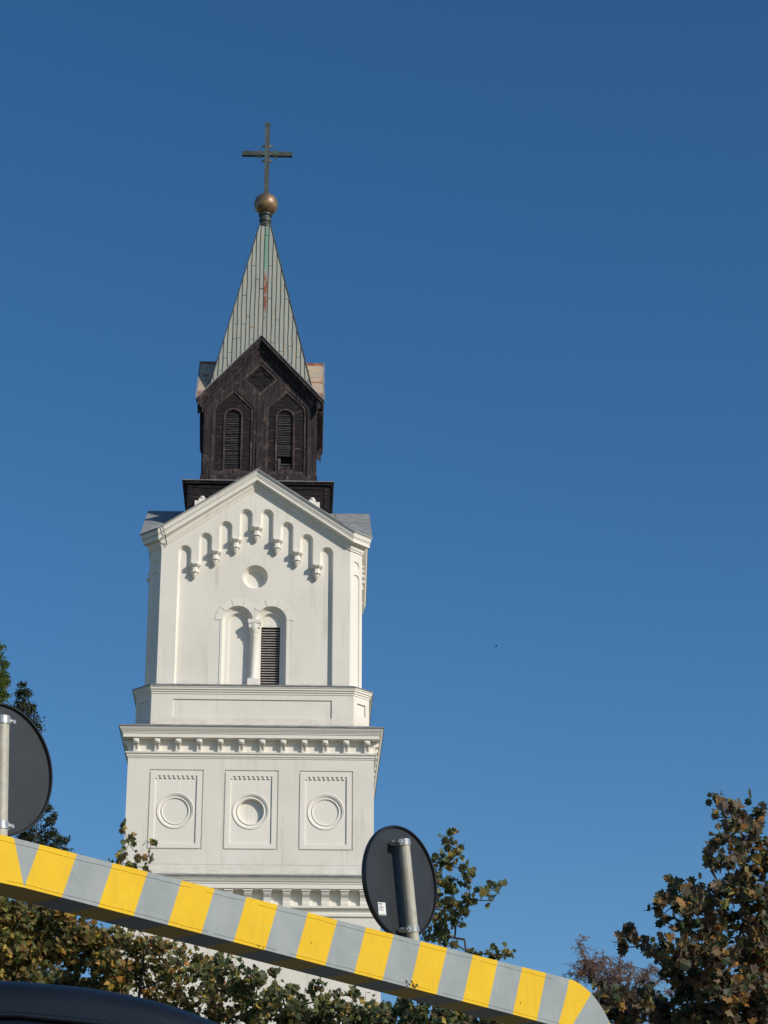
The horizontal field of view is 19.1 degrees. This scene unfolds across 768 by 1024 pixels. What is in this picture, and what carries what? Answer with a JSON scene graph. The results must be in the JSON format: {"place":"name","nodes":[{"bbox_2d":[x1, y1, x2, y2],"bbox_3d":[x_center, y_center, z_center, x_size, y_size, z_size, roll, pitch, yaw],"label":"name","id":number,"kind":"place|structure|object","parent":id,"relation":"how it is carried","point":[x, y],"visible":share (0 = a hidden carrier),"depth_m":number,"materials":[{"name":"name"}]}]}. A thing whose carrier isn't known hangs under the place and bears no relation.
{"place":"outdoors","nodes":[
{"label":"outdoors","id":0,"kind":"place"},
{"bbox_2d":[0,981,217,1023],"bbox_3d":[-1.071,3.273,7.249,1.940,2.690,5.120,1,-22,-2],"label":"car","id":1,"kind":"object","parent":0,"point":[29,1003],"visible":1,"depth_m":5.49,"materials":[{"name":"black paint"}]},
{"bbox_2d":[113,122,383,1023],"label":"church","id":2,"kind":"structure","parent":0,"point":[252,739],"depth_m":71.64,"materials":[{"name":"white paint"}]},
{"bbox_2d":[225,611,281,684],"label":"window","id":3,"kind":"structure","parent":2,"relation":"in","point":[269,626],"depth_m":71.92,"materials":[{"name":"white paint"}]},
{"bbox_2d":[0,0,767,1023],"label":"sky","id":4,"kind":"structure","parent":0,"point":[522,245],"materials":[{"name":"blue"}]},
{"bbox_2d":[562,934,674,1023],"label":"tree","id":5,"kind":"object","parent":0,"point":[590,966],"visible":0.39,"depth_m":44.78,"materials":[{"name":"brown plant"}]},
{"label":"ground","id":6,"kind":"structure","parent":0,"visible":0},
{"bbox_2d":[0,641,16,970],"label":"poplar tree","id":7,"kind":"object","parent":6,"relation":"on","point":[5,680],"visible":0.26,"depth_m":85.06,"materials":[{"name":"green plant"}]},
{"bbox_2d":[11,681,82,979],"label":"poplar tree","id":8,"kind":"object","parent":6,"relation":"on","point":[22,705],"visible":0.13,"depth_m":88.08,"materials":[{"name":"green plant"}]},
{"bbox_2d":[0,896,125,990],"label":"plane tree","id":9,"kind":"object","parent":6,"relation":"on","point":[25,941],"visible":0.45,"depth_m":37.83,"materials":[{"name":"green plant"}]},
{"bbox_2d":[93,818,239,1023],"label":"plane tree","id":10,"kind":"object","parent":6,"relation":"on","point":[136,970],"visible":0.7,"depth_m":37.69,"materials":[{"name":"green plant"}]},
{"bbox_2d":[195,951,378,1023],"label":"plane tree","id":11,"kind":"object","parent":6,"relation":"on","point":[244,995],"visible":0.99,"depth_m":36.81,"materials":[{"name":"green plant"}]},
{"bbox_2d":[363,827,516,1023],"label":"plane tree","id":12,"kind":"object","parent":6,"relation":"on","point":[385,1012],"visible":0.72,"depth_m":33.90,"materials":[{"name":"green plant"}]},
{"bbox_2d":[586,788,767,1023],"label":"plane tree","id":13,"kind":"object","parent":6,"relation":"on","point":[730,995],"visible":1,"depth_m":25.87,"materials":[{"name":"green plant"}]},
{"label":"road","id":14,"kind":"structure","parent":0,"visible":0},
{"bbox_2d":[0,834,609,1023],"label":"height gantry","id":15,"kind":"object","parent":14,"relation":"on","point":[259,930],"visible":1,"depth_m":13.37,"materials":[{"name":"yellow metal"}]},
{"bbox_2d":[0,702,52,835],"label":"round sign","id":16,"kind":"object","parent":15,"relation":"on","point":[26,777],"visible":0.99,"depth_m":12.28,"materials":[{"name":"grey metal"}]},
{"bbox_2d":[361,825,436,940],"bbox_3d":[0.140,2.371,14.515,0.132,0.782,0.724,-18,-28,36],"label":"round sign","id":17,"kind":"object","parent":15,"relation":"on","point":[399,880],"visible":0.99,"depth_m":14.49,"materials":[{"name":"grey metal"}]}
]}

